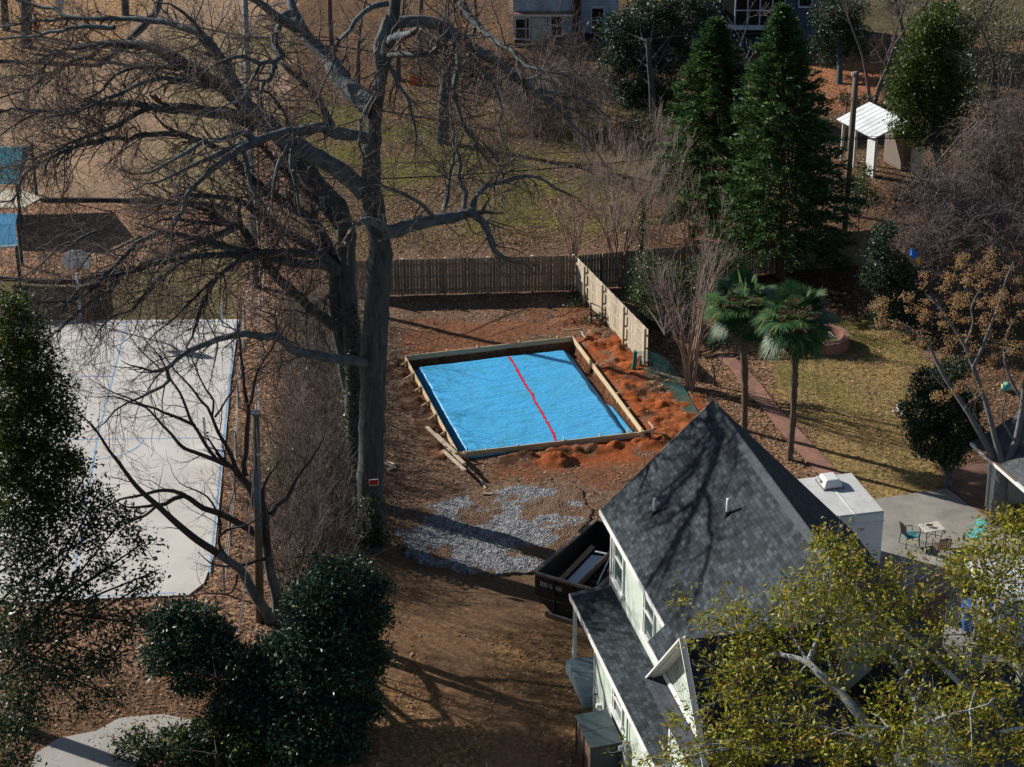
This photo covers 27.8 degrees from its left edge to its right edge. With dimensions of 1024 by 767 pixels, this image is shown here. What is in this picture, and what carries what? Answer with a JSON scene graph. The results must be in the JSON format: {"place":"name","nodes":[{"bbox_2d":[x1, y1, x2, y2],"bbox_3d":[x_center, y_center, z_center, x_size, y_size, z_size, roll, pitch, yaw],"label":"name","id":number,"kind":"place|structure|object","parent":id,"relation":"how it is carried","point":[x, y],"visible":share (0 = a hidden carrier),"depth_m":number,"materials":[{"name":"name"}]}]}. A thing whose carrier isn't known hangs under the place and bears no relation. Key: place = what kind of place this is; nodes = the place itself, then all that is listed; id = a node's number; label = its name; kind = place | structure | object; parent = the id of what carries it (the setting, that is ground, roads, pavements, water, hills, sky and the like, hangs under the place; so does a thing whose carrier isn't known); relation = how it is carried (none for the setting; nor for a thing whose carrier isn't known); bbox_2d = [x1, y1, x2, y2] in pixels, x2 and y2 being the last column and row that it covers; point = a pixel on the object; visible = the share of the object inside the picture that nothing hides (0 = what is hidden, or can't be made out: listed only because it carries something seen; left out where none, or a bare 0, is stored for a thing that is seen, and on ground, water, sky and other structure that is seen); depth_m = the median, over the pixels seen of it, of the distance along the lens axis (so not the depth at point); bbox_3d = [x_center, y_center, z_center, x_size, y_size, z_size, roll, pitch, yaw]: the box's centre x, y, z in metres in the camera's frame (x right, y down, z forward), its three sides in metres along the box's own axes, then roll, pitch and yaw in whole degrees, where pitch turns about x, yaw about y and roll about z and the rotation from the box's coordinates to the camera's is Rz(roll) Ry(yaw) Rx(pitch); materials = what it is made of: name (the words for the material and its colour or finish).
{"place":"outdoors","nodes":[
{"label":"outdoors","id":0,"kind":"place"},
{"bbox_2d":[0,190,39,207],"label":"park path","id":1,"kind":"structure","parent":0,"point":[10,198],"depth_m":110.95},
{"bbox_2d":[31,714,190,766],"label":"concrete path","id":2,"kind":"structure","parent":0,"point":[72,751],"depth_m":64.50,"materials":[{"name":"concrete"}]},
{"bbox_2d":[0,0,1023,766],"bbox_3d":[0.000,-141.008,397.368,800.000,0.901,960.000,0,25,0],"label":"ground","id":3,"kind":"structure","parent":0,"point":[446,648],"depth_m":91.01,"materials":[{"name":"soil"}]},
{"bbox_2d":[0,213,23,298],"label":"shade canopy","id":4,"kind":"object","parent":3,"relation":"on","point":[5,225],"visible":0.78,"depth_m":98.31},
{"bbox_2d":[0,146,37,234],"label":"shade canopy","id":5,"kind":"object","parent":3,"relation":"on","point":[2,149],"visible":0.5,"depth_m":106.52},
{"bbox_2d":[0,274,104,537],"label":"evergreen oak","id":6,"kind":"object","parent":3,"relation":"on","point":[23,448],"visible":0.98,"depth_m":60.83,"materials":[{"name":"green plant"}]},
{"bbox_2d":[0,0,158,66],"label":"edging","id":7,"kind":"object","parent":3,"relation":"on","point":[139,27],"visible":0.49,"depth_m":137.19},
{"bbox_2d":[0,472,172,766],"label":"evergreen oak","id":8,"kind":"object","parent":3,"relation":"on","point":[24,632],"visible":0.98,"depth_m":59.81,"materials":[{"name":"green plant"}]},
{"bbox_2d":[0,197,236,283],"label":"edging","id":9,"kind":"object","parent":3,"relation":"on","point":[93,199],"visible":0.34,"depth_m":109.21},
{"bbox_2d":[0,319,238,602],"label":"court","id":10,"kind":"object","parent":3,"relation":"on","point":[183,578],"visible":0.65,"depth_m":83.38,"materials":[{"name":"concrete"}]},
{"bbox_2d":[62,250,91,320],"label":"basketball hoop","id":11,"kind":"object","parent":10,"relation":"on","point":[85,264],"visible":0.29,"depth_m":93.72,"materials":[{"name":"paint"}]},
{"bbox_2d":[55,321,236,596],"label":"court lines","id":12,"kind":"object","parent":10,"relation":"on","point":[93,459],"visible":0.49,"depth_m":84.28,"materials":[{"name":"blue paint"}]},
{"bbox_2d":[0,0,367,505],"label":"bare tree","id":13,"kind":"object","parent":3,"relation":"on","point":[342,292],"visible":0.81,"depth_m":74.78,"materials":[{"name":"plant"}]},
{"bbox_2d":[39,257,333,624],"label":"bare tree","id":14,"kind":"object","parent":3,"relation":"on","point":[263,607],"visible":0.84,"depth_m":69.02,"materials":[{"name":"wood"}]},
{"bbox_2d":[107,700,274,766],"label":"evergreen shrub","id":15,"kind":"object","parent":3,"relation":"on","point":[190,735],"visible":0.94,"depth_m":63.82,"materials":[{"name":"plant"}]},
{"bbox_2d":[129,593,299,733],"bbox_3d":[-9.229,9.004,65.403,5.769,4.153,3.688,11,27,23],"label":"evergreen shrub","id":16,"kind":"object","parent":3,"relation":"on","point":[180,619],"visible":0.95,"depth_m":64.86,"materials":[{"name":"green plant"}]},
{"bbox_2d":[222,275,253,592],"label":"wire fence","id":17,"kind":"object","parent":3,"relation":"on","point":[229,523],"visible":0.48,"depth_m":79.49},
{"bbox_2d":[232,0,281,287],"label":"utility pole","id":18,"kind":"object","parent":3,"relation":"on","point":[245,10],"visible":0.34,"depth_m":95.06,"materials":[{"name":"brown wood"}]},
{"bbox_2d":[260,133,1022,178],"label":"cable","id":19,"kind":"object","parent":18,"relation":"attached to","point":[646,159],"visible":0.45,"depth_m":102.28,"materials":[{"name":"black metal"}]},
{"bbox_2d":[251,410,263,623],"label":"utility pole","id":20,"kind":"object","parent":3,"relation":"on","point":[258,555],"visible":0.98,"depth_m":69.43,"materials":[{"name":"brown wood"}]},
{"bbox_2d":[238,450,254,631],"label":"wire","id":21,"kind":"object","parent":20,"relation":"attached to","point":[247,542],"visible":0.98,"depth_m":69.41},
{"bbox_2d":[168,238,416,594],"bbox_3d":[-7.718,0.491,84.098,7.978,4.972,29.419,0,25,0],"label":"undergrowth","id":22,"kind":"object","parent":3,"relation":"on","point":[305,514],"visible":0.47,"depth_m":77.62,"materials":[{"name":"plant"}]},
{"bbox_2d":[246,282,350,572],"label":"weeds","id":23,"kind":"object","parent":3,"relation":"on","point":[306,368],"visible":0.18,"depth_m":81.61,"materials":[{"name":"brown plant"}]},
{"bbox_2d":[268,277,357,551],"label":"weeds","id":24,"kind":"object","parent":3,"relation":"on","point":[330,463],"visible":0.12,"depth_m":79.19,"materials":[{"name":"brown plant"}]},
{"bbox_2d":[236,545,402,766],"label":"evergreen shrub","id":25,"kind":"object","parent":3,"relation":"on","point":[329,661],"visible":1,"depth_m":64.54,"materials":[{"name":"green plant"}]},
{"bbox_2d":[0,0,647,554],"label":"bare tree","id":26,"kind":"object","parent":3,"relation":"on","point":[366,188],"visible":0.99,"depth_m":70.02,"materials":[{"name":"plant"}]},
{"bbox_2d":[332,305,403,549],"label":"ivy","id":27,"kind":"object","parent":26,"relation":"attached to","point":[379,531],"visible":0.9,"depth_m":75.41,"materials":[{"name":"green plant"}]},
{"bbox_2d":[327,0,333,45],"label":"pole","id":28,"kind":"object","parent":3,"relation":"on","point":[329,11],"visible":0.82,"depth_m":138.42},
{"bbox_2d":[323,0,384,83],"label":"background tree","id":29,"kind":"object","parent":3,"relation":"on","point":[359,41],"visible":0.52,"depth_m":124.28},
{"bbox_2d":[363,0,500,143],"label":"background tree","id":30,"kind":"object","parent":3,"relation":"on","point":[431,36],"visible":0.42,"depth_m":117.20,"materials":[{"name":"plant"}]},
{"bbox_2d":[305,51,570,251],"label":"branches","id":31,"kind":"object","parent":3,"relation":"on","point":[452,178],"visible":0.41,"depth_m":110.08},
{"bbox_2d":[356,254,574,296],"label":"wood fence","id":32,"kind":"object","parent":3,"relation":"on","point":[555,271],"visible":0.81,"depth_m":98.35,"materials":[{"name":"wood"}]},
{"bbox_2d":[386,483,593,577],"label":"gravel","id":33,"kind":"structure","parent":3,"relation":"on","point":[516,529],"depth_m":77.30,"materials":[{"name":"gravel"}]},
{"bbox_2d":[389,3,614,92],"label":"undergrowth","id":34,"kind":"object","parent":3,"relation":"on","point":[554,57],"visible":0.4,"depth_m":130.94,"materials":[{"name":"plant"}]},
{"bbox_2d":[399,336,643,458],"bbox_3d":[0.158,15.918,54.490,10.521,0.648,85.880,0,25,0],"label":"pool form","id":35,"kind":"object","parent":3,"relation":"on","point":[486,451],"visible":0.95,"depth_m":87.45,"materials":[{"name":"wood"}]},
{"bbox_2d":[414,350,632,457],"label":"blue tarp","id":36,"kind":"object","parent":35,"relation":"on","point":[507,401],"visible":0.96,"depth_m":87.79,"materials":[{"name":"plastic"}]},
{"bbox_2d":[469,41,640,145],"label":"bare vine","id":37,"kind":"object","parent":3,"relation":"on","point":[541,112],"visible":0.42,"depth_m":120.61,"materials":[{"name":"plant"}]},
{"bbox_2d":[509,0,618,49],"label":"blue house","id":38,"kind":"structure","parent":3,"relation":"on","point":[588,10],"depth_m":137.78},
{"bbox_2d":[514,17,525,39],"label":"window","id":39,"kind":"structure","parent":38,"relation":"in","point":[519,26],"depth_m":137.83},
{"bbox_2d":[531,18,544,44],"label":"door","id":40,"kind":"structure","parent":38,"relation":"in","point":[537,21],"depth_m":137.86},
{"bbox_2d":[549,16,563,36],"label":"window","id":41,"kind":"structure","parent":38,"relation":"in","point":[552,21],"depth_m":137.83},
{"bbox_2d":[590,6,604,32],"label":"window","id":42,"kind":"structure","parent":38,"relation":"in","point":[595,10],"depth_m":138.13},
{"bbox_2d":[518,115,623,257],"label":"twiggy shrub","id":43,"kind":"object","parent":3,"relation":"on","point":[580,225],"visible":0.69,"depth_m":101.82,"materials":[{"name":"plant"}]},
{"bbox_2d":[533,519,609,626],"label":"dumpster","id":44,"kind":"object","parent":3,"relation":"on","point":[551,584],"visible":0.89,"depth_m":72.49,"materials":[{"name":"black metal"}]},
{"bbox_2d":[568,555,602,584],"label":"foam board","id":45,"kind":"object","parent":44,"relation":"in","point":[590,562],"visible":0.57,"depth_m":73.02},
{"bbox_2d":[560,545,594,578],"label":"cardboard sheet","id":46,"kind":"object","parent":45,"relation":"on","point":[576,563],"visible":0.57,"depth_m":73.34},
{"bbox_2d":[577,550,609,583],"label":"timber","id":47,"kind":"object","parent":44,"relation":"in","point":[594,568],"visible":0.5,"depth_m":72.30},
{"bbox_2d":[580,302,606,324],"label":"shrub","id":48,"kind":"object","parent":3,"relation":"on","point":[595,316],"visible":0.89,"depth_m":95.23,"materials":[{"name":"green plant"}]},
{"bbox_2d":[575,709,614,764],"bbox_3d":[2.556,10.944,63.849,1.033,1.340,0.930,-5,25,-12],"label":"storage bin","id":49,"kind":"object","parent":3,"relation":"on","point":[594,720],"visible":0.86,"depth_m":63.66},
{"bbox_2d":[583,726,621,766],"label":"storage bin","id":50,"kind":"object","parent":3,"relation":"on","point":[597,743],"visible":0.91,"depth_m":62.65,"materials":[{"name":"plastic"}]},
{"bbox_2d":[574,256,648,364],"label":"wood fence","id":51,"kind":"object","parent":3,"relation":"on","point":[626,325],"visible":0.94,"depth_m":94.17,"materials":[{"name":"wood"}]},
{"bbox_2d":[565,89,681,229],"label":"twiggy shrub","id":52,"kind":"object","parent":3,"relation":"on","point":[616,146],"visible":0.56,"depth_m":105.41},
{"bbox_2d":[566,92,699,266],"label":"crape myrtle","id":53,"kind":"object","parent":3,"relation":"on","point":[627,245],"visible":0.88,"depth_m":98.36,"materials":[{"name":"plant"}]},
{"bbox_2d":[608,106,675,151],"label":"holly shrub","id":54,"kind":"object","parent":3,"relation":"on","point":[645,121],"visible":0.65,"depth_m":120.46,"materials":[{"name":"green plant"}]},
{"bbox_2d":[636,196,648,288],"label":"ivy stem","id":55,"kind":"object","parent":3,"relation":"on","point":[641,234],"visible":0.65,"depth_m":97.22,"materials":[{"name":"green plant"}]},
{"bbox_2d":[612,127,697,248],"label":"twiggy shrub","id":56,"kind":"object","parent":3,"relation":"on","point":[663,216],"visible":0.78,"depth_m":99.14,"materials":[{"name":"plant"}]},
{"bbox_2d":[587,0,729,119],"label":"holly tree","id":57,"kind":"object","parent":3,"relation":"on","point":[649,62],"visible":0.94,"depth_m":124.14,"materials":[{"name":"green plant"}]},
{"bbox_2d":[631,350,697,413],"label":"plastic netting","id":58,"kind":"object","parent":3,"relation":"on","point":[636,359],"visible":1,"depth_m":89.61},
{"bbox_2d":[629,186,741,389],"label":"crape myrtle","id":59,"kind":"object","parent":3,"relation":"on","point":[690,371],"visible":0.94,"depth_m":87.61,"materials":[{"name":"brown plant"}]},
{"bbox_2d":[647,138,723,245],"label":"twiggy shrub","id":60,"kind":"object","parent":3,"relation":"on","point":[689,204],"visible":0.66,"depth_m":102.83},
{"bbox_2d":[619,240,760,351],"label":"leafy shrub","id":61,"kind":"object","parent":3,"relation":"on","point":[653,317],"visible":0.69,"depth_m":93.86,"materials":[{"name":"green plant"}]},
{"bbox_2d":[636,15,777,240],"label":"conifer","id":62,"kind":"object","parent":3,"relation":"on","point":[715,66],"visible":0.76,"depth_m":102.34,"materials":[{"name":"green plant"}]},
{"bbox_2d":[700,333,737,385],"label":"shrub","id":63,"kind":"object","parent":3,"relation":"on","point":[724,345],"visible":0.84,"depth_m":88.25,"materials":[{"name":"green plant"}]},
{"bbox_2d":[578,230,885,287],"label":"wood fence","id":64,"kind":"object","parent":3,"relation":"on","point":[612,272],"visible":0.51,"depth_m":99.67,"materials":[{"name":"wood"}]},
{"bbox_2d":[698,267,781,430],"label":"palm tree","id":65,"kind":"object","parent":3,"relation":"on","point":[741,327],"visible":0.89,"depth_m":82.44,"materials":[{"name":"green plant"}]},
{"bbox_2d":[727,1,772,99],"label":"background tree","id":66,"kind":"object","parent":3,"relation":"on","point":[741,43],"visible":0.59,"depth_m":124.39,"materials":[{"name":"plant"}]},
{"bbox_2d":[602,515,921,766],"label":"yellow oak","id":67,"kind":"object","parent":3,"relation":"on","point":[848,701],"visible":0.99,"depth_m":53.29,"materials":[{"name":"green plant"}]},
{"bbox_2d":[701,1,869,278],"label":"conifer","id":68,"kind":"object","parent":3,"relation":"on","point":[781,61],"visible":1,"depth_m":97.01,"materials":[{"name":"green plant"}]},
{"bbox_2d":[566,399,1023,766],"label":"green house","id":69,"kind":"structure","parent":3,"relation":"on","point":[718,490],"depth_m":61.14,"materials":[{"name":"green"}]},
{"bbox_2d":[609,688,623,729],"bbox_3d":[3.242,9.777,62.974,0.344,1.008,1.289,-3,25,-6],"label":"window","id":70,"kind":"structure","parent":69,"relation":"in","point":[615,706],"depth_m":63.05,"materials":[{"name":"white glass"}]},
{"bbox_2d":[610,540,624,597],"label":"window","id":71,"kind":"structure","parent":69,"relation":"in","point":[617,577],"depth_m":66.44,"materials":[{"name":"white glass"}]},
{"bbox_2d":[618,718,630,766],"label":"electric meter","id":72,"kind":"object","parent":69,"relation":"attached to","point":[622,748],"visible":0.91,"depth_m":62.10,"materials":[{"name":"grey metal"}]},
{"bbox_2d":[639,595,655,645],"bbox_3d":[4.210,7.199,63.223,0.358,1.750,1.347,-3,25,-6],"label":"window","id":73,"kind":"structure","parent":69,"relation":"in","point":[647,631],"depth_m":63.46,"materials":[{"name":"white glass"}]},
{"bbox_2d":[752,277,845,460],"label":"palm tree","id":74,"kind":"object","parent":3,"relation":"on","point":[796,342],"visible":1,"depth_m":79.72,"materials":[{"name":"green plant"}]},
{"bbox_2d":[800,324,849,355],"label":"fire pit","id":75,"kind":"object","parent":3,"relation":"on","point":[841,344],"visible":0.41,"depth_m":92.34,"materials":[{"name":"brick"}]},
{"bbox_2d":[798,0,876,84],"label":"evergreen tree","id":76,"kind":"object","parent":3,"relation":"on","point":[838,24],"visible":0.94,"depth_m":131.17,"materials":[{"name":"green plant"}]},
{"bbox_2d":[841,71,858,231],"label":"utility pole","id":77,"kind":"object","parent":3,"relation":"on","point":[853,108],"visible":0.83,"depth_m":103.98,"materials":[{"name":"brown wood"}]},
{"bbox_2d":[259,130,1020,165],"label":"cable","id":78,"kind":"object","parent":77,"relation":"attached to","point":[634,149],"visible":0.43,"depth_m":102.04,"materials":[{"name":"black metal"}]},
{"bbox_2d":[763,318,942,497],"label":"lawn grass","id":79,"kind":"structure","parent":3,"relation":"on","point":[863,407],"depth_m":87.58,"materials":[{"name":"plant"}]},
{"bbox_2d":[836,88,890,113],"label":"shrub","id":80,"kind":"object","parent":3,"relation":"on","point":[864,98],"visible":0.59,"depth_m":123.11,"materials":[{"name":"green plant"}]},
{"bbox_2d":[845,160,885,230],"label":"shrub","id":81,"kind":"object","parent":3,"relation":"on","point":[862,187],"visible":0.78,"depth_m":104.34,"materials":[{"name":"green plant"}]},
{"bbox_2d":[812,0,932,103],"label":"background tree","id":82,"kind":"object","parent":3,"relation":"on","point":[882,75],"visible":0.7,"depth_m":124.68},
{"bbox_2d":[837,102,925,177],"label":"metal roof shed","id":83,"kind":"structure","parent":3,"relation":"on","point":[870,116],"depth_m":114.77,"materials":[{"name":"metal"}]},
{"bbox_2d":[855,219,930,333],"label":"camellia shrub","id":84,"kind":"object","parent":3,"relation":"on","point":[881,287],"visible":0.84,"depth_m":92.69,"materials":[{"name":"green plant"}]},
{"bbox_2d":[872,0,939,62],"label":"background tree","id":85,"kind":"object","parent":3,"relation":"on","point":[897,11],"visible":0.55,"depth_m":134.08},
{"bbox_2d":[916,579,949,644],"bbox_3d":[13.150,8.424,65.557,1.600,4.700,1.200,0,25,0],"label":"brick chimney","id":86,"kind":"object","parent":3,"relation":"on","point":[941,599],"visible":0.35,"depth_m":64.43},
{"bbox_2d":[880,0,988,225],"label":"broadleaf tree","id":87,"kind":"object","parent":3,"relation":"on","point":[934,98],"visible":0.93,"depth_m":105.71,"materials":[{"name":"green plant"}]},
{"bbox_2d":[850,155,1023,348],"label":"bare tree","id":88,"kind":"object","parent":3,"relation":"on","point":[969,236],"visible":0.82,"depth_m":93.25,"materials":[{"name":"plant"}]},
{"bbox_2d":[862,244,1023,525],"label":"chinaberry tree","id":89,"kind":"object","parent":3,"relation":"on","point":[1000,491],"visible":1,"depth_m":76.19,"materials":[{"name":"brown plant"}]},
{"bbox_2d":[862,52,1023,257],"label":"bare tree","id":90,"kind":"object","parent":3,"relation":"on","point":[998,173],"visible":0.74,"depth_m":99.51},
{"bbox_2d":[895,353,990,488],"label":"camellia tree","id":91,"kind":"object","parent":3,"relation":"on","point":[946,448],"visible":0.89,"depth_m":78.78,"materials":[{"name":"green plant"}]},
{"bbox_2d":[874,500,1023,698],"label":"yellow oak","id":92,"kind":"object","parent":3,"relation":"on","point":[979,638],"visible":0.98,"depth_m":54.71,"materials":[{"name":"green plant"}]},
{"bbox_2d":[889,0,1023,242],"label":"vine thicket","id":93,"kind":"object","parent":3,"relation":"on","point":[995,67],"visible":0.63,"depth_m":99.67,"materials":[{"name":"brown plant"}]},
{"bbox_2d":[694,0,824,52],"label":"navy house","id":94,"kind":"structure","parent":0,"point":[737,12],"depth_m":136.42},
{"bbox_2d":[713,352,840,474],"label":"brick path","id":95,"kind":"structure","parent":0,"point":[817,461],"depth_m":86.05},
{"bbox_2d":[789,528,1023,766],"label":"yellow oak","id":96,"kind":"object","parent":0,"point":[921,744],"visible":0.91,"depth_m":51.39,"materials":[{"name":"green plant"}]},
{"bbox_2d":[875,488,1023,674],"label":"patio","id":97,"kind":"structure","parent":0,"point":[948,510],"depth_m":76.89,"materials":[{"name":"concrete"}]},
{"bbox_2d":[798,473,883,564],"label":"camper","id":98,"kind":"object","parent":97,"relation":"on","point":[857,504],"visible":0.34,"depth_m":73.05,"materials":[{"name":"metal"}]},
{"bbox_2d":[815,472,844,490],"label":"roof air conditioner","id":99,"kind":"object","parent":98,"relation":"on","point":[828,481],"visible":1,"depth_m":74.11,"materials":[{"name":"plastic"}]},
{"bbox_2d":[898,521,919,548],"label":"iron chair","id":100,"kind":"object","parent":97,"relation":"on","point":[907,535],"visible":1,"depth_m":75.95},
{"bbox_2d":[918,521,944,547],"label":"patio table","id":101,"kind":"object","parent":97,"relation":"on","point":[937,525],"visible":0.95,"depth_m":76.09,"materials":[{"name":"tile"}]},
{"bbox_2d":[931,537,951,560],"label":"rattan chair","id":102,"kind":"object","parent":97,"relation":"on","point":[940,545],"visible":0.88,"depth_m":75.05,"materials":[{"name":"brown wicker"}]},
{"bbox_2d":[958,598,979,633],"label":"recycling bin","id":103,"kind":"object","parent":97,"relation":"on","point":[969,622],"visible":0.18,"depth_m":70.38,"materials":[{"name":"blue plastic"}]},
{"bbox_2d":[964,559,1023,646],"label":"white van","id":104,"kind":"object","parent":97,"relation":"on","point":[1020,643],"visible":0.18,"depth_m":69.07,"materials":[{"name":"paint"}]},
{"bbox_2d":[939,463,989,518],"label":"brick paving","id":105,"kind":"structure","parent":0,"point":[969,484],"depth_m":80.71,"materials":[{"name":"brick"}]},
{"bbox_2d":[969,414,1023,511],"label":"garage","id":106,"kind":"structure","parent":0,"point":[1011,469],"depth_m":77.78,"materials":[{"name":"stone"}]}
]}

